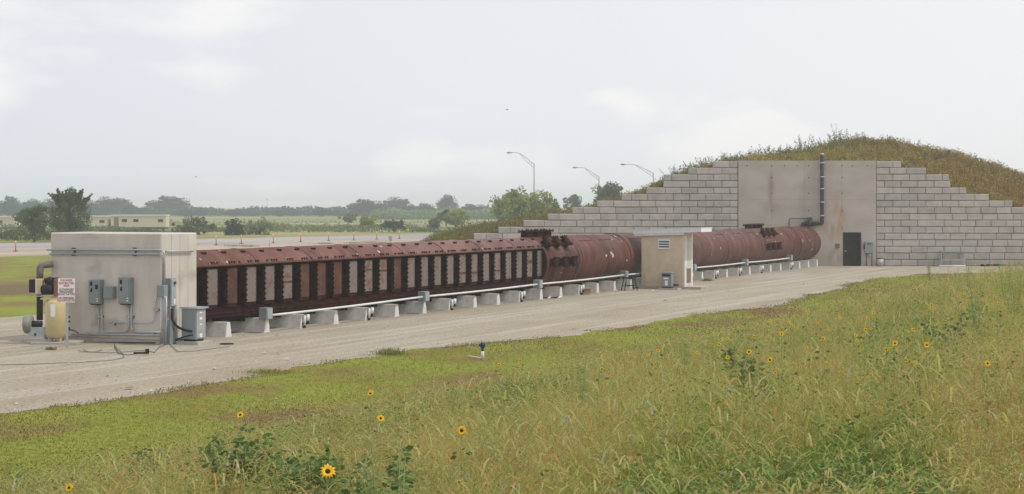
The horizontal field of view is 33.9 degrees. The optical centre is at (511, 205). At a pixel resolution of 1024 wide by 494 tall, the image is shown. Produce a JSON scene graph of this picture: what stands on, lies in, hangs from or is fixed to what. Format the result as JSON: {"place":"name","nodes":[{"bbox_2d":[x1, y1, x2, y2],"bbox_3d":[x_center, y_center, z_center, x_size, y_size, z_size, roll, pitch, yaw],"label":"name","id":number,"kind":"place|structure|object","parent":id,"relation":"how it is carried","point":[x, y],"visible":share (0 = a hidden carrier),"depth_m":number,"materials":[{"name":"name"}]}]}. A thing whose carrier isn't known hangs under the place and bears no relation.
{"place":"outdoors","nodes":[
{"label":"outdoors","id":0,"kind":"place"},
{"bbox_2d":[0,234,432,247],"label":"road","id":1,"kind":"structure","parent":0,"point":[198,241],"depth_m":202.56,"materials":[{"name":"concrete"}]},
{"bbox_2d":[0,208,1010,492],"bbox_3d":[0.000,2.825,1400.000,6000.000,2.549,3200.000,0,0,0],"label":"ground","id":2,"kind":"structure","parent":0,"point":[16,276],"depth_m":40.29,"materials":[{"name":"plant"}]},
{"bbox_2d":[0,216,20,228],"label":"site trailer","id":3,"kind":"object","parent":2,"relation":"on","point":[6,220],"visible":0.41,"depth_m":292.00,"materials":[{"name":"white"}]},
{"bbox_2d":[0,195,21,215],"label":"tree","id":4,"kind":"object","parent":2,"relation":"on","point":[11,206],"visible":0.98,"depth_m":623.71,"materials":[{"name":"green plant"}]},
{"bbox_2d":[17,198,47,215],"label":"tree","id":5,"kind":"object","parent":2,"relation":"on","point":[28,204],"visible":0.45,"depth_m":653.46,"materials":[{"name":"green plant"}]},
{"bbox_2d":[11,203,57,242],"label":"tree","id":6,"kind":"object","parent":2,"relation":"on","point":[33,221],"visible":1,"depth_m":185.99,"materials":[{"name":"green plant"}]},
{"bbox_2d":[47,186,92,231],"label":"tree","id":7,"kind":"object","parent":2,"relation":"on","point":[66,202],"visible":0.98,"depth_m":188.33,"materials":[{"name":"green plant"}]},
{"bbox_2d":[0,228,165,240],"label":"scrub","id":8,"kind":"object","parent":2,"relation":"on","point":[11,234],"visible":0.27,"depth_m":198.01,"materials":[{"name":"green plant"}]},
{"bbox_2d":[77,202,103,215],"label":"tree","id":9,"kind":"object","parent":2,"relation":"on","point":[94,208],"visible":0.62,"depth_m":623.89,"materials":[{"name":"green plant"}]},
{"bbox_2d":[73,216,110,228],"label":"site trailer","id":10,"kind":"object","parent":2,"relation":"on","point":[98,221],"visible":0.29,"depth_m":292.00,"materials":[{"name":"white"}]},
{"bbox_2d":[90,196,119,215],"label":"tree","id":11,"kind":"object","parent":2,"relation":"on","point":[108,206],"visible":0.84,"depth_m":653.72,"materials":[{"name":"green plant"}]},
{"bbox_2d":[114,197,132,210],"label":"tree","id":12,"kind":"object","parent":2,"relation":"on","point":[121,204],"visible":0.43,"depth_m":683.85,"materials":[{"name":"green plant"}]},
{"bbox_2d":[120,205,142,214],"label":"tree","id":13,"kind":"object","parent":2,"relation":"on","point":[132,210],"visible":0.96,"depth_m":623.54,"materials":[{"name":"green plant"}]},
{"bbox_2d":[110,215,169,228],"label":"site trailer","id":14,"kind":"object","parent":2,"relation":"on","point":[150,221],"visible":0.87,"depth_m":292.00,"materials":[{"name":"white"}]},
{"bbox_2d":[129,444,162,481],"bbox_3d":[-4.278,3.151,19.688,0.401,0.754,0.452,0,0,37],"label":"leafy weed","id":15,"kind":"object","parent":2,"relation":"on","point":[139,453],"visible":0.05,"depth_m":19.61,"materials":[{"name":"green plant"}]},
{"bbox_2d":[144,195,191,215],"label":"tree","id":16,"kind":"object","parent":2,"relation":"on","point":[166,202],"visible":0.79,"depth_m":681.78,"materials":[{"name":"green plant"}]},
{"bbox_2d":[172,208,195,216],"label":"tree","id":17,"kind":"object","parent":2,"relation":"on","point":[184,212],"visible":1,"depth_m":623.68,"materials":[{"name":"green plant"}]},
{"bbox_2d":[171,216,217,234],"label":"bush","id":18,"kind":"object","parent":2,"relation":"on","point":[200,225],"visible":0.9,"depth_m":235.69,"materials":[{"name":"green plant"}]},
{"bbox_2d":[0,238,426,256],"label":"dirt shoulder","id":19,"kind":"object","parent":2,"relation":"on","point":[39,251],"visible":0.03,"depth_m":172.25},
{"bbox_2d":[0,222,447,231],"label":"roadside scrub","id":20,"kind":"object","parent":2,"relation":"on","point":[314,228],"visible":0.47,"depth_m":259.88,"materials":[{"name":"green plant"}]},
{"bbox_2d":[223,218,245,234],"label":"bush","id":21,"kind":"object","parent":2,"relation":"on","point":[235,228],"visible":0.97,"depth_m":231.57,"materials":[{"name":"green plant"}]},
{"bbox_2d":[197,422,280,493],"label":"leafy weed","id":22,"kind":"object","parent":2,"relation":"on","point":[236,453],"visible":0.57,"depth_m":14.48,"materials":[{"name":"green plant"}]},
{"bbox_2d":[211,435,283,474],"bbox_3d":[-2.674,2.715,17.071,0.398,0.810,0.738,0,0,44],"label":"leafy weed","id":23,"kind":"object","parent":2,"relation":"on","point":[222,442],"visible":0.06,"depth_m":17.12,"materials":[{"name":"green plant"}]},
{"bbox_2d":[244,216,274,234],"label":"bush","id":24,"kind":"object","parent":2,"relation":"on","point":[253,228],"visible":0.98,"depth_m":236.04,"materials":[{"name":"green plant"}]},
{"bbox_2d":[42,218,483,227],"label":"field scrub","id":25,"kind":"object","parent":2,"relation":"on","point":[313,221],"visible":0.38,"depth_m":385.60,"materials":[{"name":"green plant"}]},
{"bbox_2d":[265,456,304,493],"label":"leafy weed","id":26,"kind":"object","parent":2,"relation":"on","point":[281,460],"visible":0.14,"depth_m":14.22,"materials":[{"name":"green plant"}]},
{"bbox_2d":[0,205,583,215],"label":"woods","id":27,"kind":"object","parent":2,"relation":"on","point":[218,211],"visible":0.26,"depth_m":669.95,"materials":[{"name":"green plant"}]},
{"bbox_2d":[274,444,340,493],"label":"leafy weed","id":28,"kind":"object","parent":2,"relation":"on","point":[316,469],"visible":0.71,"depth_m":12.76,"materials":[{"name":"green plant"}]},
{"bbox_2d":[314,463,335,493],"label":"sunflower","id":29,"kind":"object","parent":2,"relation":"on","point":[328,471],"visible":1,"depth_m":8.02,"materials":[{"name":"yellow"}]},
{"bbox_2d":[284,446,373,491],"bbox_3d":[-1.416,2.259,13.119,0.612,0.805,0.577,0,0,41],"label":"leafy weed","id":30,"kind":"object","parent":2,"relation":"on","point":[317,463],"visible":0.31,"depth_m":13.12,"materials":[{"name":"green plant"}]},
{"bbox_2d":[337,212,357,223],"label":"tree","id":31,"kind":"object","parent":2,"relation":"on","point":[349,217],"visible":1,"depth_m":361.36,"materials":[{"name":"green plant"}]},
{"bbox_2d":[346,199,381,216],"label":"tree","id":32,"kind":"object","parent":2,"relation":"on","point":[362,207],"visible":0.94,"depth_m":622.45,"materials":[{"name":"green plant"}]},
{"bbox_2d":[359,215,376,229],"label":"bush","id":33,"kind":"object","parent":2,"relation":"on","point":[365,221],"visible":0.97,"depth_m":266.79,"materials":[{"name":"green plant"}]},
{"bbox_2d":[355,432,390,493],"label":"feathery weed","id":34,"kind":"object","parent":2,"relation":"on","point":[367,488],"visible":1,"depth_m":9.99,"materials":[{"name":"green plant"}]},
{"bbox_2d":[337,443,417,493],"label":"leafy weed","id":35,"kind":"object","parent":2,"relation":"on","point":[389,472],"visible":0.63,"depth_m":11.68,"materials":[{"name":"green plant"}]},
{"bbox_2d":[380,219,405,231],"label":"bush","id":36,"kind":"object","parent":2,"relation":"on","point":[398,224],"visible":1,"depth_m":255.75,"materials":[{"name":"green plant"}]},
{"bbox_2d":[378,196,409,209],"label":"tree","id":37,"kind":"object","parent":2,"relation":"on","point":[399,203],"visible":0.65,"depth_m":681.84,"materials":[{"name":"green plant"}]},
{"bbox_2d":[384,440,418,493],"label":"feathery weed","id":38,"kind":"object","parent":2,"relation":"on","point":[400,484],"visible":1,"depth_m":10.39,"materials":[{"name":"green plant"}]},
{"bbox_2d":[369,207,506,218],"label":"scrub","id":39,"kind":"object","parent":2,"relation":"on","point":[400,213],"visible":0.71,"depth_m":498.83,"materials":[{"name":"green plant"}]},
{"bbox_2d":[435,194,459,209],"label":"tree","id":40,"kind":"object","parent":2,"relation":"on","point":[446,201],"visible":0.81,"depth_m":683.28,"materials":[{"name":"green plant"}]},
{"bbox_2d":[442,208,470,228],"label":"bush","id":41,"kind":"object","parent":2,"relation":"on","point":[456,217],"visible":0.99,"depth_m":292.20,"materials":[{"name":"green plant"}]},
{"bbox_2d":[450,426,471,489],"bbox_3d":[-0.364,2.013,12.173,0.163,0.839,0.182,0,0,-29],"label":"sunflower","id":42,"kind":"object","parent":2,"relation":"on","point":[461,430],"visible":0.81,"depth_m":12.18,"materials":[{"name":"yellow"}]},
{"bbox_2d":[0,272,995,416],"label":"edge grass","id":43,"kind":"structure","parent":2,"relation":"on","point":[247,377],"depth_m":44.08,"materials":[{"name":"green plant"}]},
{"bbox_2d":[0,254,1023,493],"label":"meadow weeds","id":44,"kind":"object","parent":2,"relation":"on","point":[848,426],"visible":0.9,"depth_m":14.66,"materials":[{"name":"green plant"}]},
{"bbox_2d":[0,266,1023,412],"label":"gravel yard","id":45,"kind":"structure","parent":2,"relation":"on","point":[144,374],"depth_m":52.92,"materials":[{"name":"gravel"}]},
{"bbox_2d":[22,315,47,341],"bbox_3d":[-14.412,3.697,50.735,0.613,0.806,0.650,0,0,0],"label":"blower","id":46,"kind":"object","parent":45,"relation":"on","point":[33,329],"visible":0.99,"depth_m":50.55,"materials":[{"name":"metal"}]},
{"bbox_2d":[35,261,53,319],"bbox_3d":[-14.174,2.568,50.916,0.527,1.795,0.250,0,0,-24],"label":"exhaust duct","id":47,"kind":"object","parent":46,"relation":"attached to","point":[41,266],"visible":0.84,"depth_m":50.78,"materials":[{"name":"black metal"}]},
{"bbox_2d":[31,340,84,344],"bbox_3d":[-13.448,4.058,49.783,1.350,0.085,1.000,0,0,0],"label":"concrete pad","id":48,"kind":"object","parent":45,"relation":"on","point":[55,342],"visible":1,"depth_m":49.28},
{"bbox_2d":[29,277,78,341],"bbox_3d":[-13.533,3.057,49.730,1.447,1.906,0.676,0,0,0],"label":"air compressor","id":49,"kind":"object","parent":48,"relation":"on","point":[55,318],"visible":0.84,"depth_m":49.51,"materials":[{"name":"beige"}]},
{"bbox_2d":[58,278,75,347],"bbox_3d":[-12.841,3.099,48.435,0.516,2.002,0.050,0,0,0],"label":"warning sign","id":50,"kind":"object","parent":45,"relation":"on","point":[66,290],"visible":1,"depth_m":48.41,"materials":[{"name":"white"}]},
{"bbox_2d":[49,232,195,344],"bbox_3d":[-11.823,2.460,51.097,4.222,3.280,1.780,0,0,26],"label":"concrete room","id":51,"kind":"object","parent":45,"relation":"on","point":[144,272],"visible":0.81,"depth_m":50.25,"materials":[{"name":"grey"}]},
{"bbox_2d":[89,279,103,304],"bbox_3d":[-12.469,2.595,50.301,0.413,0.753,0.270,0,0,26],"label":"electrical box","id":52,"kind":"object","parent":51,"relation":"attached to","point":[96,286],"visible":1,"depth_m":50.22,"materials":[{"name":"grey"}]},
{"bbox_2d":[46,249,165,283],"bbox_3d":[-12.173,1.786,50.244,4.454,1.029,0.060,0,0,26],"label":"conduit","id":53,"kind":"object","parent":51,"relation":"attached to","point":[161,250],"visible":1,"depth_m":49.94,"materials":[{"name":"metal"}]},
{"bbox_2d":[49,253,163,284],"bbox_3d":[-12.166,1.864,50.241,4.294,0.941,0.056,0,0,26],"label":"conduit","id":54,"kind":"object","parent":51,"relation":"attached to","point":[161,255],"visible":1,"depth_m":49.97,"materials":[{"name":"metal"}]},
{"bbox_2d":[103,286,115,298],"bbox_3d":[-12.010,2.594,50.134,0.368,0.368,0.172,0,0,26],"label":"electrical box","id":55,"kind":"object","parent":51,"relation":"attached to","point":[109,292],"visible":1,"depth_m":50.05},
{"bbox_2d":[71,333,159,335],"bbox_3d":[-11.774,3.845,50.051,3.429,0.137,0.056,0,0,26],"label":"conduit","id":56,"kind":"object","parent":51,"relation":"attached to","point":[116,334],"visible":1,"depth_m":50.01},
{"bbox_2d":[118,277,133,304],"bbox_3d":[-11.468,2.537,49.840,0.426,0.812,0.230,0,0,26],"label":"electrical box","id":57,"kind":"object","parent":51,"relation":"attached to","point":[125,290],"visible":1,"depth_m":49.76,"materials":[{"name":"grey"}]},
{"bbox_2d":[157,285,167,296],"bbox_3d":[-10.261,2.505,49.267,0.274,0.354,0.212,0,0,26],"label":"electrical box","id":58,"kind":"object","parent":51,"relation":"attached to","point":[162,290],"visible":1,"depth_m":49.18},
{"bbox_2d":[164,278,175,306],"bbox_3d":[-10.070,2.563,49.604,0.290,0.840,0.268,0,0,26],"label":"electrical box","id":59,"kind":"object","parent":51,"relation":"attached to","point":[171,297],"visible":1,"depth_m":49.49,"materials":[{"name":"grey"}]},
{"bbox_2d":[164,305,183,344],"bbox_3d":[-9.991,3.525,49.784,0.220,1.150,0.750,0,0,26],"label":"cable trough","id":60,"kind":"object","parent":45,"relation":"on","point":[171,337],"visible":0.82,"depth_m":49.54,"materials":[{"name":"metal"}]},
{"bbox_2d":[176,340,212,344],"bbox_3d":[-9.400,4.050,49.720,0.800,0.100,0.750,0,0,26],"label":"concrete pad","id":61,"kind":"object","parent":45,"relation":"on","point":[182,342],"visible":0.93,"depth_m":49.43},
{"bbox_2d":[180,306,207,340],"bbox_3d":[-9.402,3.495,49.693,0.620,1.010,0.560,0,0,26],"label":"power cabinet","id":62,"kind":"object","parent":61,"relation":"on","point":[194,319],"visible":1,"depth_m":49.51,"materials":[{"name":"grey"}]},
{"bbox_2d":[206,321,231,336],"bbox_3d":[-9.855,3.865,52.800,2.300,0.470,0.336,0,0,26],"label":"concrete footing","id":63,"kind":"object","parent":45,"relation":"on","point":[217,329],"visible":0.57,"depth_m":52.34,"materials":[{"name":"concrete"}]},
{"bbox_2d":[196,223,820,321],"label":"steel tube","id":64,"kind":"object","parent":63,"relation":"on","point":[237,284],"visible":0.93,"depth_m":65.09,"materials":[{"name":"metal"}]},
{"bbox_2d":[543,274,623,284],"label":"conduit","id":65,"kind":"object","parent":64,"relation":"on","point":[582,279],"visible":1,"depth_m":76.83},
{"bbox_2d":[217,317,269,332],"bbox_3d":[-8.937,3.865,54.700,2.300,0.470,0.336,0,0,26],"label":"concrete footing","id":66,"kind":"object","parent":45,"relation":"on","point":[252,324],"visible":0.73,"depth_m":54.33,"materials":[{"name":"concrete"}]},
{"bbox_2d":[259,307,272,319],"bbox_3d":[-7.908,3.470,53.996,0.325,0.380,0.340,0,0,26],"label":"junction box","id":67,"kind":"object","parent":66,"relation":"on","point":[265,313],"visible":1,"depth_m":53.87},
{"bbox_2d":[273,296,422,315],"bbox_3d":[-5.585,3.490,58.716,0.076,0.176,10.182,0,0,26],"label":"conduit","id":68,"kind":"object","parent":67,"relation":"attached to","point":[322,309],"visible":1,"depth_m":58.28,"materials":[{"name":"metal"}]},
{"bbox_2d":[232,367,307,374],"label":"grass tuft","id":69,"kind":"object","parent":45,"relation":"on","point":[261,371],"visible":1,"depth_m":41.04,"materials":[{"name":"green plant"}]},
{"bbox_2d":[256,314,303,327],"bbox_3d":[-8.019,3.865,56.600,2.300,0.470,0.336,0,0,26],"label":"concrete footing","id":70,"kind":"object","parent":45,"relation":"on","point":[290,321],"visible":0.6,"depth_m":56.21,"materials":[{"name":"concrete"}]},
{"bbox_2d":[297,310,338,323],"bbox_3d":[-7.100,3.865,58.499,2.300,0.470,0.336,0,0,26],"label":"concrete footing","id":71,"kind":"object","parent":45,"relation":"on","point":[325,317],"visible":0.62,"depth_m":58.08,"materials":[{"name":"concrete"}]},
{"bbox_2d":[335,307,368,320],"bbox_3d":[-6.182,3.865,60.399,2.300,0.470,0.336,0,0,26],"label":"concrete footing","id":72,"kind":"object","parent":45,"relation":"on","point":[355,313],"visible":0.63,"depth_m":60.00,"materials":[{"name":"concrete"}]},
{"bbox_2d":[369,304,398,316],"bbox_3d":[-5.264,3.865,62.299,2.300,0.470,0.336,0,0,26],"label":"concrete footing","id":73,"kind":"object","parent":45,"relation":"on","point":[386,310],"visible":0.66,"depth_m":61.86,"materials":[{"name":"concrete"}]},
{"bbox_2d":[367,346,408,355],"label":"grass tuft","id":74,"kind":"object","parent":45,"relation":"on","point":[391,351],"visible":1,"depth_m":46.13,"materials":[{"name":"green plant"}]},
{"bbox_2d":[398,301,426,313],"bbox_3d":[-4.346,3.865,64.199,2.300,0.470,0.336,0,0,26],"label":"concrete footing","id":75,"kind":"object","parent":45,"relation":"on","point":[416,307],"visible":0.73,"depth_m":63.78,"materials":[{"name":"concrete"}]},
{"bbox_2d":[418,291,428,301],"bbox_3d":[-3.330,3.435,63.468,0.325,0.390,0.340,0,0,26],"label":"junction box","id":76,"kind":"object","parent":75,"relation":"on","point":[425,295],"visible":1,"depth_m":63.32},
{"bbox_2d":[429,284,537,296],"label":"conduit","id":77,"kind":"object","parent":76,"relation":"attached to","point":[481,290],"visible":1,"depth_m":67.66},
{"bbox_2d":[426,298,450,310],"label":"concrete footing","id":78,"kind":"object","parent":45,"relation":"on","point":[444,304],"visible":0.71,"depth_m":65.68,"materials":[{"name":"concrete"}]},
{"bbox_2d":[453,295,476,307],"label":"concrete footing","id":79,"kind":"object","parent":45,"relation":"on","point":[466,301],"visible":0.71,"depth_m":67.55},
{"bbox_2d":[476,293,499,304],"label":"concrete footing","id":80,"kind":"object","parent":45,"relation":"on","point":[488,298],"visible":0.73,"depth_m":69.47,"materials":[{"name":"concrete"}]},
{"bbox_2d":[499,291,520,301],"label":"concrete footing","id":81,"kind":"object","parent":45,"relation":"on","point":[510,296],"visible":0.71,"depth_m":71.36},
{"bbox_2d":[521,288,542,299],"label":"concrete footing","id":82,"kind":"object","parent":45,"relation":"on","point":[534,294],"visible":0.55,"depth_m":73.23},
{"bbox_2d":[542,286,562,296],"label":"concrete footing","id":83,"kind":"object","parent":45,"relation":"on","point":[549,291],"visible":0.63,"depth_m":75.17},
{"bbox_2d":[562,284,579,294],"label":"concrete footing","id":84,"kind":"object","parent":45,"relation":"on","point":[569,289],"visible":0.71,"depth_m":77.06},
{"bbox_2d":[582,282,598,292],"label":"concrete footing","id":85,"kind":"object","parent":45,"relation":"on","point":[594,287],"visible":0.38,"depth_m":78.90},
{"bbox_2d":[599,281,615,290],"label":"concrete footing","id":86,"kind":"object","parent":45,"relation":"on","point":[607,285],"visible":0.53,"depth_m":80.85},
{"bbox_2d":[616,279,631,288],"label":"concrete footing","id":87,"kind":"object","parent":45,"relation":"on","point":[619,283],"visible":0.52,"depth_m":82.74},
{"bbox_2d":[658,287,681,289],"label":"concrete pad","id":88,"kind":"object","parent":45,"relation":"on","point":[661,288],"visible":1,"depth_m":81.73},
{"bbox_2d":[660,272,678,287],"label":"power cabinet","id":89,"kind":"object","parent":88,"relation":"on","point":[667,279],"visible":1,"depth_m":81.84,"materials":[{"name":"grey"}]},
{"bbox_2d":[633,227,711,289],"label":"utility shed","id":90,"kind":"structure","parent":45,"relation":"on","point":[667,250],"depth_m":82.69,"materials":[{"name":"concrete"}]},
{"bbox_2d":[686,238,690,285],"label":"door","id":91,"kind":"structure","parent":90,"relation":"in","point":[688,240],"depth_m":82.76,"materials":[{"name":"white"}]},
{"bbox_2d":[487,186,559,220],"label":"tree","id":92,"kind":"object","parent":2,"relation":"on","point":[509,204],"visible":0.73,"depth_m":238.35,"materials":[{"name":"green plant"}]},
{"bbox_2d":[562,194,581,208],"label":"tree","id":93,"kind":"object","parent":2,"relation":"on","point":[574,200],"visible":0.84,"depth_m":419.39,"materials":[{"name":"green plant"}]},
{"bbox_2d":[572,359,591,407],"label":"feathery weed","id":94,"kind":"object","parent":2,"relation":"on","point":[580,396],"visible":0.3,"depth_m":19.84,"materials":[{"name":"green plant"}]},
{"bbox_2d":[474,161,737,238],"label":"block retaining wall","id":95,"kind":"structure","parent":2,"relation":"on","point":[604,217],"depth_m":113.96,"materials":[{"name":"grey"}]},
{"bbox_2d":[590,181,623,202],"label":"tree","id":96,"kind":"object","parent":2,"relation":"on","point":[608,190],"visible":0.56,"depth_m":288.58,"materials":[{"name":"green plant"}]},
{"bbox_2d":[675,326,693,381],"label":"feathery weed","id":97,"kind":"object","parent":2,"relation":"on","point":[681,343],"visible":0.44,"depth_m":25.05,"materials":[{"name":"green plant"}]},
{"bbox_2d":[721,346,759,382],"bbox_3d":[2.915,2.185,21.328,0.531,0.814,0.387,0,0,33],"label":"leafy weed","id":98,"kind":"object","parent":2,"relation":"on","point":[729,354],"visible":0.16,"depth_m":21.30,"materials":[{"name":"green plant"}]},
{"bbox_2d":[729,359,787,405],"bbox_3d":[2.510,1.984,17.475,0.548,0.804,0.659,0,0,-39],"label":"leafy weed","id":99,"kind":"object","parent":2,"relation":"on","point":[751,368],"visible":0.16,"depth_m":17.42,"materials":[{"name":"green plant"}]},
{"bbox_2d":[737,161,875,265],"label":"concrete facade","id":100,"kind":"structure","parent":2,"relation":"on","point":[776,193],"depth_m":113.93,"materials":[{"name":"grey"}]},
{"bbox_2d":[813,153,824,224],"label":"vent pipe","id":101,"kind":"object","parent":100,"relation":"attached to","point":[822,188],"visible":1,"depth_m":113.59,"materials":[{"name":"black metal"}]},
{"bbox_2d":[843,232,860,265],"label":"door","id":102,"kind":"structure","parent":100,"relation":"attached to","point":[851,248],"depth_m":114.02,"materials":[{"name":"grey"}]},
{"bbox_2d":[863,241,872,265],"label":"electrical box","id":103,"kind":"object","parent":100,"relation":"attached to","point":[867,246],"visible":1,"depth_m":113.71,"materials":[{"name":"grey"}]},
{"bbox_2d":[920,309,970,353],"bbox_3d":[5.564,1.790,21.750,0.678,0.929,0.628,0,0,0],"label":"leafy weed","id":104,"kind":"object","parent":2,"relation":"on","point":[952,326],"visible":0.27,"depth_m":21.58,"materials":[{"name":"green plant"}]},
{"bbox_2d":[876,161,1023,265],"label":"block retaining wall","id":105,"kind":"structure","parent":2,"relation":"on","point":[908,233],"depth_m":113.95,"materials":[{"name":"grey"}]},
{"bbox_2d":[963,265,986,340],"bbox_3d":[6.823,1.570,24.629,0.466,1.401,0.466,0,0,0],"label":"feathery weed","id":106,"kind":"object","parent":2,"relation":"on","point":[975,308],"visible":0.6,"depth_m":24.66,"materials":[{"name":"green plant"}]},
{"bbox_2d":[996,261,1014,304],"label":"feathery weed","id":107,"kind":"object","parent":2,"relation":"on","point":[1009,274],"visible":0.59,"depth_m":34.47,"materials":[{"name":"green plant"}]},
{"bbox_2d":[1006,263,1023,312],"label":"feathery weed","id":108,"kind":"object","parent":2,"relation":"on","point":[1018,291],"visible":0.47,"depth_m":30.67,"materials":[{"name":"green plant"}]},
{"bbox_2d":[0,0,1023,207],"label":"sky","id":109,"kind":"structure","parent":0,"point":[291,103],"materials":[{"name":"white"}]},
{"bbox_2d":[636,158,1022,213],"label":"hill","id":110,"kind":"structure","parent":0,"point":[876,200],"depth_m":150.71,"materials":[{"name":"soil"}]},
{"bbox_2d":[429,211,559,240],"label":"grass","id":111,"kind":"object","parent":110,"relation":"on","point":[484,228],"visible":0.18,"depth_m":121.36,"materials":[{"name":"green plant"}]},
{"bbox_2d":[419,134,1023,240],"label":"hill weeds","id":112,"kind":"object","parent":110,"relation":"on","point":[963,176],"visible":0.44,"depth_m":119.21,"materials":[{"name":"green plant"}]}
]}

